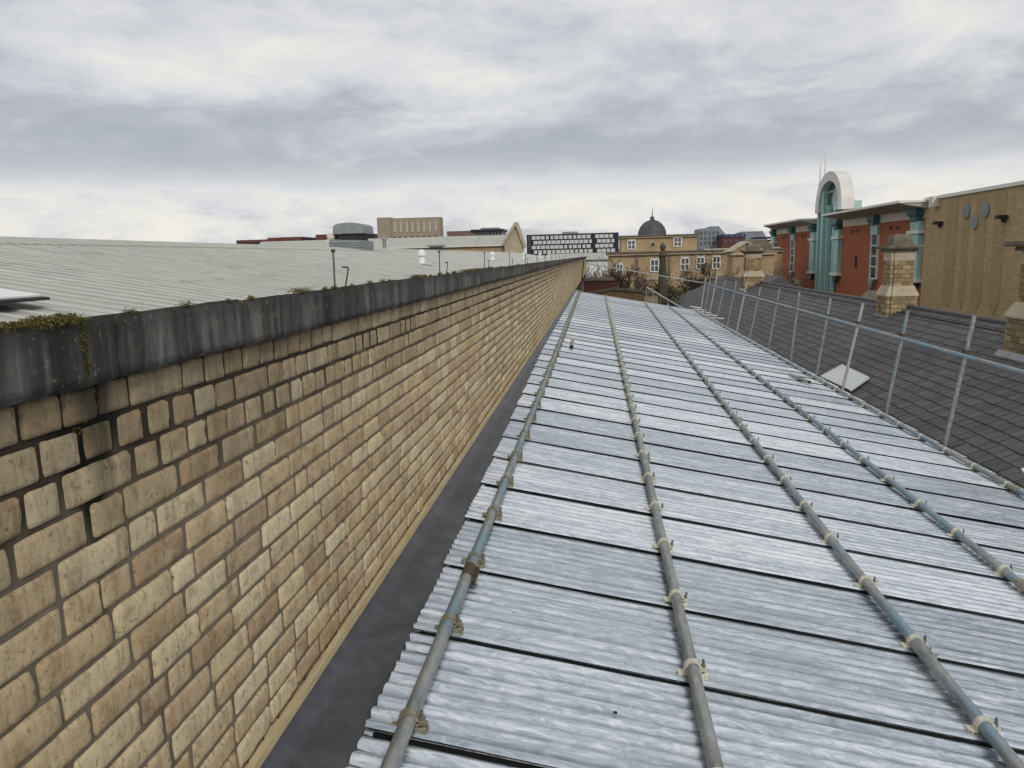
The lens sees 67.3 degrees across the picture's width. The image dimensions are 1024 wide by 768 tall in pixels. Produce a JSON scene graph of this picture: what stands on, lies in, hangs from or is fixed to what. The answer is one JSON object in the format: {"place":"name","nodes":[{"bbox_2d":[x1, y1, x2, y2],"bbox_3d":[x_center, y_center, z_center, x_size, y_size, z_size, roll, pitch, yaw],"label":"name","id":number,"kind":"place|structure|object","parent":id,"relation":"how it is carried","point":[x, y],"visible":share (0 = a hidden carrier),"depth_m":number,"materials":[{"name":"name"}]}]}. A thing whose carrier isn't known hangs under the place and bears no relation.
{"place":"outdoors","nodes":[
{"label":"outdoors","id":0,"kind":"place"},
{"bbox_2d":[0,236,560,325],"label":"corrugated shed","id":1,"kind":"structure","parent":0,"point":[90,277],"depth_m":9.10,"materials":[{"name":"grey metal"}]},
{"bbox_2d":[0,288,49,303],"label":"rooflight panel","id":2,"kind":"object","parent":1,"relation":"on","point":[9,296],"visible":1,"depth_m":4.78,"materials":[{"name":"white plastic"}]},
{"bbox_2d":[326,223,373,249],"bbox_3d":[-5.100,-4.602,24.211,1.240,0.890,1.050,0,9,6],"label":"ridge ventilator","id":3,"kind":"object","parent":1,"relation":"on","point":[352,235],"visible":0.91,"depth_m":23.74,"materials":[{"name":"grey metal"}]},
{"bbox_2d":[381,236,386,247],"bbox_3d":[-4.835,-5.362,29.112,0.240,0.440,0.240,0,9,6],"label":"roof cowl","id":4,"kind":"object","parent":1,"relation":"on","point":[383,238],"visible":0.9,"depth_m":29.06,"materials":[{"name":"grey metal"}]},
{"bbox_2d":[415,249,435,263],"bbox_3d":[-2.227,-3.144,18.996,0.620,0.366,0.372,0,9,6],"label":"roof vent","id":5,"kind":"object","parent":1,"relation":"on","point":[421,253],"visible":0.98,"depth_m":18.93,"materials":[{"name":"white plastic"}]},
{"bbox_2d":[427,245,445,249],"bbox_3d":[-3.792,-6.832,38.542,0.840,0.260,0.800,0,9,6],"label":"ridge ventilator","id":6,"kind":"object","parent":1,"relation":"on","point":[435,247],"visible":0.97,"depth_m":38.27,"materials":[{"name":"grey metal"}]},
{"bbox_2d":[490,252,494,260],"bbox_3d":[-0.807,-5.298,31.840,0.620,0.366,0.372,0,9,6],"label":"roof vent","id":7,"kind":"object","parent":1,"relation":"on","point":[492,254],"visible":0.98,"depth_m":31.78,"materials":[{"name":"white plastic"}]},
{"bbox_2d":[259,222,526,252],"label":"gabled hall","id":8,"kind":"structure","parent":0,"point":[512,240],"depth_m":202.01,"materials":[{"name":"stone"}]},
{"bbox_2d":[377,217,443,237],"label":"apartment tower","id":9,"kind":"structure","parent":0,"point":[388,227],"depth_m":300.13,"materials":[{"name":"concrete"}]},
{"bbox_2d":[447,227,507,235],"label":"long low block","id":10,"kind":"structure","parent":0,"point":[490,231],"depth_m":258.31,"materials":[{"name":"grey concrete"}]},
{"bbox_2d":[476,233,500,235],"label":"windows","id":11,"kind":"structure","parent":10,"relation":"in","point":[476,233],"depth_m":257.99,"materials":[{"name":"grey glass"}]},
{"bbox_2d":[0,0,1023,253],"label":"sky","id":12,"kind":"structure","parent":0,"point":[197,121],"materials":[{"name":"grey"}]},
{"bbox_2d":[527,231,618,256],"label":"office block","id":13,"kind":"structure","parent":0,"point":[564,243],"depth_m":225.63,"materials":[{"name":"grey metal"}]},
{"bbox_2d":[550,253,607,277],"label":"white warehouse","id":14,"kind":"structure","parent":0,"point":[595,256],"depth_m":120.34,"materials":[{"name":"paint"}]},
{"bbox_2d":[584,277,614,291],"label":"dark brick building","id":15,"kind":"structure","parent":0,"point":[592,284],"depth_m":61.19,"materials":[{"name":"brick"}]},
{"bbox_2d":[643,289,658,304],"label":"stone pier","id":16,"kind":"structure","parent":0,"point":[650,294],"depth_m":42.34,"materials":[{"name":"stone"}]},
{"bbox_2d":[605,210,786,294],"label":"domed building","id":17,"kind":"structure","parent":0,"point":[643,245],"depth_m":96.83,"materials":[{"name":"stone"}]},
{"bbox_2d":[615,262,623,275],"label":"window","id":18,"kind":"structure","parent":17,"relation":"in","point":[620,265],"depth_m":97.30,"materials":[{"name":"grey glass"}]},
{"bbox_2d":[626,238,636,249],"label":"window","id":19,"kind":"structure","parent":17,"relation":"in","point":[631,243],"depth_m":97.47,"materials":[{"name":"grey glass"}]},
{"bbox_2d":[649,257,658,271],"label":"window","id":20,"kind":"structure","parent":17,"relation":"in","point":[654,262],"depth_m":96.81,"materials":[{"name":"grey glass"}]},
{"bbox_2d":[673,237,681,246],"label":"window","id":21,"kind":"structure","parent":17,"relation":"in","point":[677,241],"depth_m":96.85,"materials":[{"name":"grey glass"}]},
{"bbox_2d":[679,255,690,270],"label":"window","id":22,"kind":"structure","parent":17,"relation":"in","point":[684,261],"depth_m":96.38,"materials":[{"name":"grey glass"}]},
{"bbox_2d":[695,255,705,269],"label":"window","id":23,"kind":"structure","parent":17,"relation":"in","point":[702,258],"depth_m":96.14,"materials":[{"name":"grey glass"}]},
{"bbox_2d":[711,254,721,268],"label":"window","id":24,"kind":"structure","parent":17,"relation":"in","point":[718,256],"depth_m":95.94,"materials":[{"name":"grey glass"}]},
{"bbox_2d":[694,226,724,248],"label":"grey college block","id":25,"kind":"structure","parent":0,"point":[707,238],"depth_m":250.19,"materials":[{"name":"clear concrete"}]},
{"bbox_2d":[700,231,718,244],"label":"windows","id":26,"kind":"structure","parent":25,"relation":"in","point":[701,231],"depth_m":250.06,"materials":[{"name":"grey glass"}]},
{"bbox_2d":[723,240,776,277],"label":"pedimented wing","id":27,"kind":"structure","parent":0,"point":[735,256],"depth_m":84.73,"materials":[{"name":"beige stone"}]},
{"bbox_2d":[750,237,770,243],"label":"dark shed","id":28,"kind":"structure","parent":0,"point":[769,238],"depth_m":231.73,"materials":[{"name":"grey metal"}]},
{"bbox_3d":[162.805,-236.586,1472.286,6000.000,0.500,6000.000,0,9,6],"label":"ground","id":29,"kind":"structure","parent":0,"visible":0},
{"bbox_2d":[236,234,339,243],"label":"red housing","id":30,"kind":"object","parent":29,"relation":"on","point":[322,237],"visible":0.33,"depth_m":307.05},
{"bbox_2d":[0,256,586,767],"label":"parapet wall","id":31,"kind":"structure","parent":29,"relation":"on","point":[212,520],"depth_m":2.14,"materials":[{"name":"brick"}]},
{"bbox_2d":[0,260,552,441],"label":"moss","id":32,"kind":"object","parent":31,"relation":"on","point":[59,318],"visible":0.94,"depth_m":1.50,"materials":[{"name":"green plant"}]},
{"bbox_2d":[331,249,335,285],"bbox_3d":[-0.788,-0.509,3.408,0.016,0.174,0.012,0,9,6],"label":"steel rod","id":33,"kind":"object","parent":31,"relation":"on","point":[332,250],"visible":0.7,"depth_m":3.40,"materials":[{"name":"grey metal"}]},
{"bbox_2d":[342,266,348,285],"bbox_3d":[-0.763,-0.498,3.538,0.012,0.090,0.039,6,12,37],"label":"hook bolt","id":34,"kind":"object","parent":31,"relation":"on","point":[347,267],"visible":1,"depth_m":3.54,"materials":[{"name":"metal"}]},
{"bbox_2d":[260,289,581,767],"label":"lead flashing","id":35,"kind":"object","parent":31,"relation":"attached to","point":[326,728],"visible":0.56,"depth_m":3.31,"materials":[{"name":"grey metal"}]},
{"bbox_2d":[368,234,377,238],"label":"dark housing","id":36,"kind":"object","parent":29,"relation":"on","point":[372,236],"visible":0.07,"depth_m":312.52,"materials":[{"name":"grey metal"}]},
{"bbox_2d":[582,256,620,277],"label":"bare tree","id":37,"kind":"object","parent":29,"relation":"on","point":[594,274],"visible":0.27,"depth_m":82.86,"materials":[{"name":"brown plant"}]},
{"bbox_2d":[586,288,645,301],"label":"yard wall","id":38,"kind":"structure","parent":29,"relation":"on","point":[631,294],"depth_m":44.31,"materials":[{"name":"brown brick"}]},
{"bbox_2d":[590,264,654,289],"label":"bare tree","id":39,"kind":"object","parent":29,"relation":"on","point":[618,277],"visible":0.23,"depth_m":76.37,"materials":[{"name":"brown plant"}]},
{"bbox_2d":[614,262,670,289],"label":"bare tree","id":40,"kind":"object","parent":29,"relation":"on","point":[640,286],"visible":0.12,"depth_m":68.78,"materials":[{"name":"brown plant"}]},
{"bbox_2d":[657,243,667,301],"bbox_3d":[11.535,-5.363,59.024,1.663,10.800,1.663,-4,10,-16],"label":"stone finial","id":41,"kind":"object","parent":29,"relation":"on","point":[662,281],"visible":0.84,"depth_m":58.29,"materials":[{"name":"grey stone"}]},
{"bbox_2d":[646,287,681,308],"bbox_3d":[7.352,-0.439,36.941,2.422,8.481,2.427,0,9,6],"label":"handrail","id":42,"kind":"object","parent":29,"relation":"on","point":[653,291],"visible":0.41,"depth_m":36.01,"materials":[{"name":"metal"}]},
{"bbox_2d":[647,284,684,307],"bbox_3d":[9.659,-2.903,51.525,4.526,7.526,7.397,7,13,41],"label":"ivy shrub","id":43,"kind":"object","parent":29,"relation":"on","point":[673,298],"visible":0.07,"depth_m":52.01,"materials":[{"name":"green plant"}]},
{"bbox_2d":[643,276,688,298],"bbox_3d":[12.155,-4.851,62.222,5.726,7.779,7.301,6,12,37],"label":"ivy shrub","id":44,"kind":"object","parent":29,"relation":"on","point":[671,289],"visible":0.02,"depth_m":60.86,"materials":[{"name":"green plant"}]},
{"bbox_2d":[346,291,1023,767],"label":"metal roof","id":45,"kind":"structure","parent":29,"relation":"on","point":[560,649],"depth_m":4.35,"materials":[{"name":"silver galvanised steel"}]},
{"bbox_2d":[380,290,580,767],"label":"scaffold tube","id":46,"kind":"object","parent":45,"relation":"on","point":[411,716],"visible":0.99,"depth_m":3.43,"materials":[{"name":"metal"}]},
{"bbox_2d":[604,295,723,767],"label":"scaffold tube","id":47,"kind":"object","parent":45,"relation":"on","point":[694,670],"visible":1,"depth_m":3.89,"materials":[{"name":"metal"}]},
{"bbox_2d":[788,373,810,383],"bbox_3d":[5.322,-0.102,14.235,0.072,0.091,0.725,-3,9,-8],"label":"tube offcut","id":48,"kind":"object","parent":45,"relation":"on","point":[799,378],"visible":1,"depth_m":14.17,"materials":[{"name":"metal"}]},
{"bbox_2d":[580,260,1023,445],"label":"guard rail","id":49,"kind":"object","parent":45,"relation":"on","point":[964,354],"visible":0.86,"depth_m":13.91,"materials":[{"name":"metal"}]},
{"bbox_2d":[644,302,1023,767],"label":"scaffold tube","id":50,"kind":"object","parent":45,"relation":"on","point":[987,727],"visible":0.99,"depth_m":4.13,"materials":[{"name":"metal"}]},
{"bbox_2d":[666,305,1023,591],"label":"scaffold tube","id":51,"kind":"object","parent":45,"relation":"on","point":[1006,571],"visible":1,"depth_m":7.01,"materials":[{"name":"blue paint"}]},
{"bbox_2d":[693,310,1023,496],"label":"scaffold tube","id":52,"kind":"object","parent":45,"relation":"on","point":[998,479],"visible":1,"depth_m":10.54,"materials":[{"name":"metal"}]},
{"bbox_2d":[672,255,717,294],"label":"ivy shrub","id":53,"kind":"object","parent":29,"relation":"on","point":[703,268],"visible":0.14,"depth_m":69.92,"materials":[{"name":"green plant"}]},
{"bbox_2d":[682,253,743,289],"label":"bare tree","id":54,"kind":"object","parent":29,"relation":"on","point":[737,272],"visible":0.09,"depth_m":71.37,"materials":[{"name":"brown plant"}]},
{"bbox_2d":[717,234,745,248],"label":"navy flats","id":55,"kind":"structure","parent":29,"relation":"on","point":[727,240],"depth_m":239.95,"materials":[{"name":"red brick"}]},
{"bbox_2d":[724,234,743,242],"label":"windows","id":56,"kind":"structure","parent":55,"relation":"in","point":[742,235],"depth_m":239.60,"materials":[{"name":"grey glass"}]},
{"bbox_2d":[735,231,767,239],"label":"pale office","id":57,"kind":"structure","parent":29,"relation":"on","point":[751,234],"depth_m":253.26,"materials":[{"name":"grey"}]},
{"bbox_2d":[764,274,793,285],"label":"slate roof","id":58,"kind":"structure","parent":29,"relation":"on","point":[776,279],"depth_m":63.49,"materials":[{"name":"grey stone"}]},
{"bbox_2d":[761,261,812,287],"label":"bare tree","id":59,"kind":"object","parent":29,"relation":"on","point":[787,275],"visible":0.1,"depth_m":66.85,"materials":[{"name":"brown plant"}]},
{"bbox_2d":[673,234,1023,487],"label":"slate roofed building","id":60,"kind":"structure","parent":29,"relation":"on","point":[987,430],"depth_m":18.26,"materials":[{"name":"slate"},{"name":"beige brick"},{"name":"stone"}]},
{"bbox_2d":[820,364,869,391],"bbox_3d":[7.921,-0.156,18.294,0.606,0.297,2.420,0,9,6],"label":"board","id":61,"kind":"object","parent":60,"relation":"on","point":[855,379],"visible":0.79,"depth_m":18.19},
{"bbox_2d":[763,153,1023,319],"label":"building","id":62,"kind":"structure","parent":29,"relation":"on","point":[967,261],"depth_m":65.12,"materials":[{"name":"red brick"}]},
{"bbox_2d":[787,227,795,278],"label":"window","id":63,"kind":"structure","parent":62,"relation":"in","point":[791,230],"depth_m":109.91,"materials":[{"name":"green glass"}]},
{"bbox_2d":[866,215,880,289],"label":"window","id":64,"kind":"structure","parent":62,"relation":"in","point":[873,220],"depth_m":77.54,"materials":[{"name":"green glass"}]}
]}

